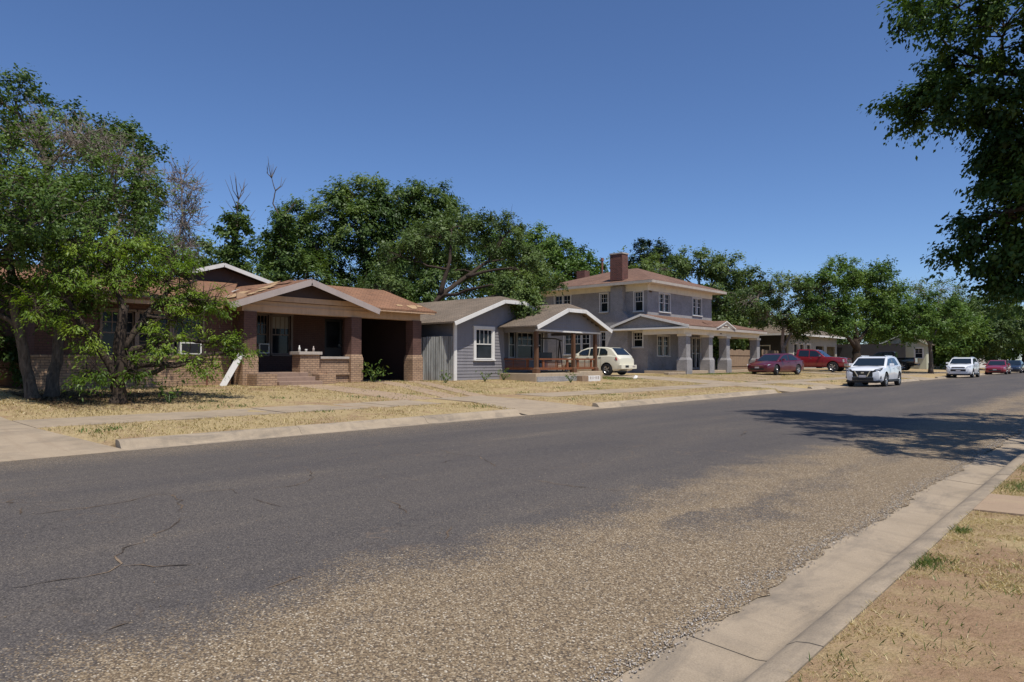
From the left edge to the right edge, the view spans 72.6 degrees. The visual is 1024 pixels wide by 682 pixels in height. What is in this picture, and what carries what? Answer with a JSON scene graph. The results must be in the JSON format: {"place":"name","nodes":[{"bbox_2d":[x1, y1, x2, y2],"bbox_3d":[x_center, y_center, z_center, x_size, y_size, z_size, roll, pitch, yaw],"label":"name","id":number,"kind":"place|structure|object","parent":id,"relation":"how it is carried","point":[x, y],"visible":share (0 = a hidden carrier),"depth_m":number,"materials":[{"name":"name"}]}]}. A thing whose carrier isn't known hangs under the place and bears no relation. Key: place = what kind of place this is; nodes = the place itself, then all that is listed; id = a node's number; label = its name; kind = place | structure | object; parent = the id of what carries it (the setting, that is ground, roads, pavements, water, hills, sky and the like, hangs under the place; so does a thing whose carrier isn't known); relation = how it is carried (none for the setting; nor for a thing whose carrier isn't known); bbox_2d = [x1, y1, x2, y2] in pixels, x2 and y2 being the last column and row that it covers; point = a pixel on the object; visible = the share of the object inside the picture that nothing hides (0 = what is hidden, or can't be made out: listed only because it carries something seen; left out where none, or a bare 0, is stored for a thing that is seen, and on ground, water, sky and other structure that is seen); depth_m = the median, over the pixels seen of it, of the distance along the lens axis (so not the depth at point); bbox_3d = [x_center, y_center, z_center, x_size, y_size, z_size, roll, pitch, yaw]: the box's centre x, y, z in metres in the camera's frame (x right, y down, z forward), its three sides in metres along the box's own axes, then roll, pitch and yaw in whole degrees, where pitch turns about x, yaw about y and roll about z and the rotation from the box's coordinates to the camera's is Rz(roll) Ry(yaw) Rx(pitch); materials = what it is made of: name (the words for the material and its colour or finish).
{"place":"outdoors","nodes":[
{"label":"outdoors","id":0,"kind":"place"},
{"bbox_2d":[0,417,127,461],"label":"driveway","id":1,"kind":"structure","parent":0,"point":[18,441],"depth_m":10.24,"materials":[{"name":"concrete"}]},
{"bbox_2d":[0,371,913,439],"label":"dry grass","id":2,"kind":"structure","parent":0,"point":[653,384],"depth_m":19.61,"materials":[{"name":"plant"}]},
{"bbox_2d":[13,370,984,427],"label":"sidewalk","id":3,"kind":"structure","parent":0,"point":[73,421],"depth_m":15.60,"materials":[{"name":"concrete"}]},
{"bbox_2d":[893,286,984,373],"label":"elm tree","id":4,"kind":"object","parent":3,"relation":"on","point":[927,322],"visible":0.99,"depth_m":63.73,"materials":[{"name":"green plant"}]},
{"bbox_2d":[0,372,1023,681],"bbox_3d":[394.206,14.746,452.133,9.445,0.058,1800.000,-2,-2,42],"label":"road","id":5,"kind":"structure","parent":0,"point":[374,502],"depth_m":5.16,"materials":[{"name":"grey asphalt"}]},
{"bbox_2d":[0,434,926,681],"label":"road chips","id":6,"kind":"object","parent":5,"relation":"on","point":[502,559],"visible":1,"depth_m":4.39,"materials":[{"name":"beige gravel"}]},
{"bbox_2d":[507,421,1023,681],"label":"edge gravel","id":7,"kind":"structure","parent":5,"relation":"on","point":[707,615],"depth_m":4.06,"materials":[{"name":"beige gravel"}]},
{"bbox_2d":[845,356,901,386],"bbox_3d":[19.284,1.582,37.133,2.188,1.610,4.435,-2,-2,42],"label":"crossover","id":8,"kind":"object","parent":5,"relation":"on","point":[882,370],"visible":1,"depth_m":35.99,"materials":[{"name":"white paint"}]},
{"bbox_2d":[891,358,897,364],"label":"side window","id":9,"kind":"structure","parent":8,"relation":"in","point":[894,362],"depth_m":37.20,"materials":[{"name":"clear glass"}]},
{"bbox_2d":[946,357,979,377],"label":"crossover","id":10,"kind":"object","parent":5,"relation":"on","point":[955,366],"visible":1,"depth_m":55.89,"materials":[{"name":"white paint"}]},
{"bbox_2d":[984,360,1010,373],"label":"sedan","id":11,"kind":"object","parent":5,"relation":"on","point":[997,366],"visible":1,"depth_m":70.62,"materials":[{"name":"red paint"}]},
{"bbox_2d":[1007,360,1023,372],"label":"sedan","id":12,"kind":"object","parent":5,"relation":"on","point":[1017,365],"visible":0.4,"depth_m":78.26,"materials":[{"name":"blue paint"}]},
{"bbox_2d":[0,368,1023,681],"bbox_3d":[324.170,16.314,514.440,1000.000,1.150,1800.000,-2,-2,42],"label":"ground","id":13,"kind":"structure","parent":0,"point":[1006,626],"depth_m":3.83,"materials":[{"name":"beige soil"}]},
{"bbox_2d":[0,330,22,388],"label":"shrub","id":14,"kind":"object","parent":13,"relation":"on","point":[10,355],"visible":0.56,"depth_m":19.73,"materials":[{"name":"green plant"}]},
{"bbox_2d":[2,93,169,235],"bbox_3d":[-17.929,-4.061,29.428,6.070,11.708,4.148,1,-2,-39],"label":"dead tree","id":15,"kind":"object","parent":13,"relation":"on","point":[73,141],"visible":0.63,"depth_m":28.98,"materials":[{"name":"brown plant"}]},
{"bbox_2d":[0,63,174,264],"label":"elm tree","id":16,"kind":"object","parent":13,"relation":"on","point":[28,92],"visible":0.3,"depth_m":35.46,"materials":[{"name":"green plant"}]},
{"bbox_2d":[0,83,193,399],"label":"elm tree","id":17,"kind":"object","parent":13,"relation":"on","point":[47,200],"visible":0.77,"depth_m":16.42,"materials":[{"name":"green plant"}]},
{"bbox_2d":[0,221,266,404],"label":"mimosa tree","id":18,"kind":"object","parent":13,"relation":"on","point":[120,372],"visible":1,"depth_m":16.08,"materials":[{"name":"green plant"}]},
{"bbox_2d":[153,375,185,402],"bbox_3d":[-8.062,1.147,16.375,0.731,0.685,0.786,0,-2,7],"label":"weed plant","id":19,"kind":"object","parent":13,"relation":"on","point":[161,389],"visible":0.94,"depth_m":16.33,"materials":[{"name":"green plant"}]},
{"bbox_2d":[157,154,214,271],"bbox_3d":[-14.313,-3.088,30.213,2.631,9.786,2.488,-2,-2,42],"label":"dead tree","id":20,"kind":"object","parent":13,"relation":"on","point":[183,222],"visible":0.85,"depth_m":30.17,"materials":[{"name":"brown plant"}]},
{"bbox_2d":[155,229,254,271],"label":"background tree","id":21,"kind":"object","parent":13,"relation":"on","point":[210,248],"visible":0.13,"depth_m":51.09,"materials":[{"name":"green plant"}]},
{"bbox_2d":[0,263,436,389],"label":"brick bungalow","id":22,"kind":"object","parent":13,"relation":"on","point":[345,332],"visible":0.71,"depth_m":25.13,"materials":[{"name":"brown brick"}]},
{"bbox_2d":[99,308,136,354],"bbox_3d":[-11.770,-0.269,20.839,0.155,1.380,1.060,-2,-2,42],"label":"window","id":23,"kind":"structure","parent":22,"relation":"in","point":[109,331],"depth_m":20.76,"materials":[{"name":"black glass"}]},
{"bbox_2d":[137,310,171,354],"bbox_3d":[-11.092,-0.246,21.601,0.155,1.380,1.060,-2,-2,42],"label":"window","id":24,"kind":"structure","parent":22,"relation":"in","point":[140,338],"depth_m":21.57,"materials":[{"name":"black glass"}]},
{"bbox_2d":[172,312,204,354],"bbox_3d":[-10.332,-0.225,22.316,0.338,1.380,1.060,-2,-2,42],"label":"window","id":25,"kind":"structure","parent":22,"relation":"in","point":[194,346],"depth_m":22.29,"materials":[{"name":"beige paint"}]},
{"bbox_2d":[256,312,271,355],"bbox_3d":[-9.582,-0.270,26.773,0.338,1.685,0.810,-2,-2,42],"label":"window","id":26,"kind":"structure","parent":22,"relation":"in","point":[263,328],"depth_m":26.92,"materials":[{"name":"black glass"}]},
{"bbox_2d":[270,313,293,355],"bbox_3d":[-9.080,-0.250,27.443,0.197,1.685,1.040,-2,-2,42],"label":"window","id":27,"kind":"structure","parent":22,"relation":"in","point":[281,343],"depth_m":27.54,"materials":[{"name":"black glass"}]},
{"bbox_2d":[325,319,341,356],"bbox_3d":[-7.512,0.147,29.263,0.120,2.110,0.840,-2,-2,42],"label":"screen door","id":28,"kind":"structure","parent":22,"relation":"in","point":[333,328],"depth_m":29.27,"materials":[{"name":"black plastic"}]},
{"bbox_2d":[219,351,243,385],"bbox_3d":[-9.058,0.923,22.581,0.080,1.207,0.894,-1,-2,31],"label":"leaning board","id":29,"kind":"object","parent":13,"relation":"on","point":[232,369],"visible":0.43,"depth_m":22.52,"materials":[{"name":"white paint"}]},
{"bbox_2d":[198,177,267,270],"bbox_3d":[-14.696,-3.498,37.795,4.475,11.057,3.824,0,-2,-14],"label":"vine tree","id":30,"kind":"object","parent":13,"relation":"on","point":[234,251],"visible":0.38,"depth_m":37.28,"materials":[{"name":"green plant"}]},
{"bbox_2d":[248,160,307,281],"bbox_3d":[-13.280,-4.108,39.642,4.688,12.392,4.823,1,-2,-22],"label":"vine tree","id":31,"kind":"object","parent":13,"relation":"on","point":[281,266],"visible":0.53,"depth_m":39.19,"materials":[{"name":"green plant"}]},
{"bbox_2d":[359,359,390,381],"bbox_3d":[-5.278,1.145,26.530,1.094,0.912,1.152,-2,-2,42],"label":"weed plant","id":32,"kind":"object","parent":13,"relation":"on","point":[373,373],"visible":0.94,"depth_m":26.49,"materials":[{"name":"green plant"}]},
{"bbox_2d":[245,171,505,302],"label":"ailanthus tree","id":33,"kind":"object","parent":13,"relation":"on","point":[378,206],"visible":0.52,"depth_m":46.29,"materials":[{"name":"green plant"}]},
{"bbox_2d":[352,250,468,302],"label":"background tree","id":34,"kind":"object","parent":13,"relation":"on","point":[453,291],"depth_m":62.99,"materials":[{"name":"green plant"}]},
{"bbox_2d":[421,336,452,380],"bbox_3d":[-3.303,0.835,29.164,1.647,2.070,0.178,0,-2,0],"label":"wooden fence","id":35,"kind":"object","parent":13,"relation":"on","point":[437,354],"visible":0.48,"depth_m":29.11,"materials":[{"name":"grey wood"}]},
{"bbox_2d":[439,370,451,382],"bbox_3d":[-2.538,1.395,27.174,0.550,0.541,0.580,-2,-2,42],"label":"weed plant","id":36,"kind":"object","parent":13,"relation":"on","point":[443,378],"visible":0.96,"depth_m":27.11,"materials":[{"name":"green plant"}]},
{"bbox_2d":[74,372,845,433],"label":"green weeds","id":37,"kind":"object","parent":13,"relation":"on","point":[474,406],"visible":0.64,"depth_m":21.06,"materials":[{"name":"green plant"}]},
{"bbox_2d":[352,206,568,319],"bbox_3d":[-1.674,-2.818,37.694,11.053,9.863,10.684,-1,-2,22],"label":"elm tree","id":38,"kind":"object","parent":13,"relation":"on","point":[528,286],"visible":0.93,"depth_m":37.31,"materials":[{"name":"green plant"}]},
{"bbox_2d":[476,370,490,381],"bbox_3d":[-1.123,1.425,29.120,0.626,0.581,0.631,-1,-2,17],"label":"weed plant","id":39,"kind":"object","parent":13,"relation":"on","point":[484,379],"visible":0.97,"depth_m":29.10,"materials":[{"name":"green plant"}]},
{"bbox_2d":[495,368,509,379],"bbox_3d":[-0.388,1.461,30.541,0.694,0.562,0.611,0,-2,-1],"label":"weed plant","id":40,"kind":"object","parent":13,"relation":"on","point":[503,378],"visible":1,"depth_m":30.51,"materials":[{"name":"green plant"}]},
{"bbox_2d":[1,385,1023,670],"bbox_3d":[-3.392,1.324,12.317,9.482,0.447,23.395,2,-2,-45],"label":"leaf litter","id":41,"kind":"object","parent":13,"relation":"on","point":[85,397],"visible":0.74,"depth_m":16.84,"materials":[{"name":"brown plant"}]},
{"bbox_2d":[416,296,612,381],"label":"clapboard cottage","id":42,"kind":"structure","parent":13,"relation":"on","point":[490,335],"depth_m":31.00,"materials":[{"name":"grey wood"}]},
{"bbox_2d":[473,326,495,360],"bbox_3d":[-1.204,0.110,30.451,0.122,1.505,1.360,-2,-2,42],"label":"window","id":43,"kind":"structure","parent":42,"relation":"in","point":[483,336],"depth_m":30.48,"materials":[{"name":"white paint"}]},
{"bbox_2d":[508,332,516,357],"bbox_3d":[0.017,0.179,33.594,0.197,1.395,0.700,-2,-2,42],"label":"window","id":44,"kind":"structure","parent":42,"relation":"in","point":[511,336],"depth_m":33.69,"materials":[{"name":"grey glass"}]},
{"bbox_2d":[517,332,533,357],"bbox_3d":[0.682,0.226,34.340,0.197,1.445,1.500,-2,-2,42],"label":"window","id":45,"kind":"structure","parent":42,"relation":"in","point":[525,340],"depth_m":34.45,"materials":[{"name":"grey glass"}]},
{"bbox_2d":[539,333,543,351],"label":"window","id":46,"kind":"structure","parent":42,"relation":"in","point":[541,335],"depth_m":35.31,"materials":[{"name":"black glass"}]},
{"bbox_2d":[539,338,562,370],"bbox_3d":[1.730,0.637,32.927,0.855,1.569,2.356,-2,-2,42],"label":"swing stand","id":47,"kind":"object","parent":42,"relation":"on","point":[545,354],"visible":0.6,"depth_m":33.33,"materials":[{"name":"black metal"}]},
{"bbox_2d":[467,219,609,305],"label":"elm tree","id":48,"kind":"object","parent":13,"relation":"on","point":[559,261],"visible":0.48,"depth_m":70.14,"materials":[{"name":"green plant"}]},
{"bbox_2d":[115,372,1011,450],"bbox_3d":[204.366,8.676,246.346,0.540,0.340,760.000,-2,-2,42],"label":"kerb","id":49,"kind":"structure","parent":13,"relation":"on","point":[128,444],"depth_m":13.54,"materials":[{"name":"concrete"}]},
{"bbox_2d":[565,371,576,382],"bbox_3d":[2.554,1.563,30.385,0.551,0.548,0.550,0,-2,10],"label":"weed plant","id":50,"kind":"object","parent":13,"relation":"on","point":[571,379],"visible":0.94,"depth_m":30.34,"materials":[{"name":"green plant"}]},
{"bbox_2d":[577,376,587,381],"bbox_3d":[3.209,1.716,31.698,0.300,0.260,0.480,-2,-2,42],"label":"entry step","id":51,"kind":"object","parent":13,"relation":"on","point":[583,378],"visible":0.93,"depth_m":31.55,"materials":[{"name":"beige concrete"}]},
{"bbox_2d":[588,376,599,380],"bbox_3d":[3.736,1.731,32.212,0.205,0.260,0.950,-2,-2,42],"label":"number block","id":52,"kind":"object","parent":13,"relation":"on","point":[593,378],"depth_m":32.10,"materials":[{"name":"white paint"}]},
{"bbox_2d":[606,245,673,277],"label":"background tree","id":53,"kind":"object","parent":13,"relation":"on","point":[647,261],"visible":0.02,"depth_m":75.93,"materials":[{"name":"green plant"}]},
{"bbox_2d":[628,237,674,270],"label":"cedar tree","id":54,"kind":"object","parent":13,"relation":"on","point":[664,250],"visible":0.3,"depth_m":100.28,"materials":[{"name":"green plant"}]},
{"bbox_2d":[541,252,766,373],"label":"two storey house","id":55,"kind":"structure","parent":13,"relation":"on","point":[657,323],"depth_m":48.37,"materials":[{"name":"grey paint"}]},
{"bbox_2d":[554,295,570,304],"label":"window","id":56,"kind":"structure","parent":55,"relation":"in","point":[561,299],"depth_m":51.68,"materials":[{"name":"glass"}]},
{"bbox_2d":[563,335,590,354],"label":"window","id":57,"kind":"structure","parent":55,"relation":"in","point":[582,342],"depth_m":50.78,"materials":[{"name":"white paint"}]},
{"bbox_2d":[599,331,604,346],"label":"window","id":58,"kind":"structure","parent":55,"relation":"in","point":[602,336],"depth_m":49.34,"materials":[{"name":"white paint"}]},
{"bbox_2d":[599,292,608,312],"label":"window","id":59,"kind":"structure","parent":55,"relation":"in","point":[604,305],"depth_m":49.29,"materials":[{"name":"white paint"}]},
{"bbox_2d":[631,331,643,347],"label":"window","id":60,"kind":"structure","parent":55,"relation":"in","point":[638,338],"depth_m":47.39,"materials":[{"name":"white paint"}]},
{"bbox_2d":[633,290,643,311],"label":"window","id":61,"kind":"structure","parent":55,"relation":"in","point":[638,296],"depth_m":47.43,"materials":[{"name":"white paint"}]},
{"bbox_2d":[657,335,670,356],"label":"window","id":62,"kind":"structure","parent":55,"relation":"in","point":[662,340],"depth_m":48.38,"materials":[{"name":"white paint"}]},
{"bbox_2d":[658,292,670,312],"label":"window","id":63,"kind":"structure","parent":55,"relation":"in","point":[664,300],"depth_m":48.59,"materials":[{"name":"white paint"}]},
{"bbox_2d":[691,337,700,368],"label":"door","id":64,"kind":"structure","parent":55,"relation":"in","point":[695,342],"depth_m":51.96,"materials":[{"name":"white paint"}]},
{"bbox_2d":[692,297,702,316],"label":"window","id":65,"kind":"structure","parent":55,"relation":"in","point":[695,302],"depth_m":52.20,"materials":[{"name":"white glass"}]},
{"bbox_2d":[664,372,676,374],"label":"edging block","id":66,"kind":"structure","parent":13,"relation":"on","point":[670,373],"depth_m":42.11,"materials":[{"name":"concrete"}]},
{"bbox_2d":[640,241,777,351],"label":"elm tree","id":67,"kind":"object","parent":13,"relation":"on","point":[715,268],"visible":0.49,"depth_m":68.83,"materials":[{"name":"green plant"}]},
{"bbox_2d":[701,280,777,368],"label":"background tree","id":68,"kind":"object","parent":13,"relation":"on","point":[715,350],"visible":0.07,"depth_m":74.69,"materials":[{"name":"green plant"}]},
{"bbox_2d":[730,349,749,368],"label":"picket fence","id":69,"kind":"object","parent":13,"relation":"on","point":[739,358],"visible":0.37,"depth_m":58.85,"materials":[{"name":"brown wood"}]},
{"bbox_2d":[762,349,777,355],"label":"picket fence","id":70,"kind":"object","parent":13,"relation":"on","point":[767,351],"visible":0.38,"depth_m":62.98,"materials":[{"name":"brown wood"}]},
{"bbox_2d":[727,267,834,352],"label":"elm tree","id":71,"kind":"object","parent":13,"relation":"on","point":[777,303],"visible":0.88,"depth_m":61.94,"materials":[{"name":"green plant"}]},
{"bbox_2d":[713,322,905,368],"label":"ranch house","id":72,"kind":"structure","parent":13,"relation":"on","point":[771,340],"depth_m":81.01,"materials":[{"name":"grey brick"}]},
{"bbox_2d":[793,342,797,355],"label":"window","id":73,"kind":"structure","parent":72,"relation":"in","point":[795,346],"depth_m":75.01,"materials":[{"name":"white paint"}]},
{"bbox_2d":[806,343,810,348],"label":"window","id":74,"kind":"structure","parent":72,"relation":"in","point":[808,345],"depth_m":77.91,"materials":[{"name":"white paint"}]},
{"bbox_2d":[612,429,1023,681],"bbox_3d":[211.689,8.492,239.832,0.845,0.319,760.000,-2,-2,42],"label":"kerb","id":75,"kind":"structure","parent":13,"relation":"on","point":[792,622],"depth_m":3.79,"materials":[{"name":"concrete"}]},
{"bbox_2d":[796,349,851,371],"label":"pickup truck","id":76,"kind":"object","parent":13,"relation":"on","point":[814,358],"visible":0.58,"depth_m":58.10,"materials":[{"name":"red paint"}]},
{"bbox_2d":[796,300,866,343],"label":"background tree","id":77,"kind":"object","parent":13,"relation":"on","point":[840,341],"visible":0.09,"depth_m":105.97,"materials":[{"name":"green plant"}]},
{"bbox_2d":[788,252,920,362],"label":"elm tree","id":78,"kind":"object","parent":13,"relation":"on","point":[881,326],"visible":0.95,"depth_m":62.25,"materials":[{"name":"green plant"}]},
{"bbox_2d":[850,302,910,343],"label":"background tree","id":79,"kind":"object","parent":13,"relation":"on","point":[871,342],"visible":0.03,"depth_m":122.48,"materials":[{"name":"green plant"}]},
{"bbox_2d":[873,352,919,370],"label":"pickup truck","id":80,"kind":"object","parent":13,"relation":"on","point":[907,363],"visible":0.45,"depth_m":69.11,"materials":[{"name":"black paint"}]},
{"bbox_2d":[798,465,1023,681],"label":"verge weeds","id":81,"kind":"object","parent":13,"relation":"on","point":[929,563],"visible":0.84,"depth_m":3.85,"materials":[{"name":"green plant"}]},
{"bbox_2d":[880,335,945,368],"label":"green cottage","id":82,"kind":"structure","parent":13,"relation":"on","point":[920,353],"depth_m":83.90,"materials":[{"name":"paint"}]},
{"bbox_2d":[913,347,923,358],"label":"window","id":83,"kind":"structure","parent":82,"relation":"in","point":[919,352],"depth_m":83.76,"materials":[{"name":"white paint"}]},
{"bbox_2d":[897,276,976,365],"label":"elm tree","id":84,"kind":"object","parent":13,"relation":"on","point":[921,287],"visible":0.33,"depth_m":99.30,"materials":[{"name":"green plant"}]},
{"bbox_2d":[856,0,1023,322],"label":"maple tree","id":85,"kind":"object","parent":13,"relation":"on","point":[998,161],"visible":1,"depth_m":13.02,"materials":[{"name":"green plant"}]},
{"bbox_2d":[926,302,994,368],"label":"tree","id":86,"kind":"object","parent":13,"relation":"on","point":[943,353],"visible":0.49,"depth_m":84.16,"materials":[{"name":"green plant"}]},
{"bbox_2d":[940,358,986,367],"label":"white house","id":87,"kind":"structure","parent":13,"relation":"on","point":[981,365],"depth_m":105.21,"materials":[{"name":"paint"}]},
{"bbox_2d":[950,290,993,309],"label":"tree","id":88,"kind":"object","parent":13,"relation":"on","point":[973,297],"visible":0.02,"depth_m":125.60,"materials":[{"name":"green plant"}]},
{"bbox_2d":[959,298,1008,354],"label":"tree","id":89,"kind":"object","parent":13,"relation":"on","point":[972,301],"visible":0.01,"depth_m":98.82,"materials":[{"name":"green plant"}]},
{"bbox_2d":[959,295,1023,364],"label":"tree","id":90,"kind":"object","parent":13,"relation":"on","point":[1004,331],"visible":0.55,"depth_m":89.41,"materials":[{"name":"green plant"}]},
{"bbox_2d":[973,494,1023,515],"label":"path","id":91,"kind":"structure","parent":13,"relation":"on","point":[1003,504],"depth_m":5.69,"materials":[{"name":"beige concrete"}]},
{"bbox_2d":[995,300,1023,362],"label":"tree","id":92,"kind":"object","parent":13,"relation":"on","point":[1010,354],"visible":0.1,"depth_m":107.08,"materials":[{"name":"green plant"}]},
{"bbox_2d":[0,0,1023,359],"label":"sky","id":93,"kind":"structure","parent":0,"point":[729,125],"materials":[{"name":"blue"}]},
{"bbox_2d":[434,396,604,414],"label":"driveway","id":94,"kind":"structure","parent":0,"point":[527,407],"depth_m":19.20,"materials":[{"name":"concrete"}]},
{"bbox_2d":[289,373,780,399],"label":"dirt path","id":95,"kind":"structure","parent":0,"point":[375,393],"depth_m":22.70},
{"bbox_2d":[747,353,803,374],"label":"sedan","id":96,"kind":"object","parent":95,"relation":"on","point":[775,363],"visible":1,"depth_m":47.75,"materials":[{"name":"red paint"}]},
{"bbox_2d":[602,374,818,392],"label":"driveway","id":97,"kind":"structure","parent":0,"point":[783,389],"depth_m":34.45,"materials":[{"name":"concrete"}]},
{"bbox_2d":[558,347,636,374],"bbox_3d":[4.868,1.155,40.295,4.475,1.600,2.080,-2,-2,42],"label":"hatchback","id":98,"kind":"object","parent":97,"relation":"on","point":[611,360],"visible":0.62,"depth_m":39.06,"materials":[{"name":"beige paint"}]},
{"bbox_2d":[754,380,853,388],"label":"driveway","id":99,"kind":"structure","parent":0,"point":[828,386],"depth_m":36.39,"materials":[{"name":"concrete"}]},
{"bbox_2d":[801,371,940,379],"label":"driveway","id":100,"kind":"structure","parent":0,"point":[922,378],"depth_m":53.47,"materials":[{"name":"concrete"}]},
{"bbox_2d":[786,462,1023,681],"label":"verge grass","id":101,"kind":"structure","parent":0,"point":[1006,585],"depth_m":3.86,"materials":[{"name":"plant"}]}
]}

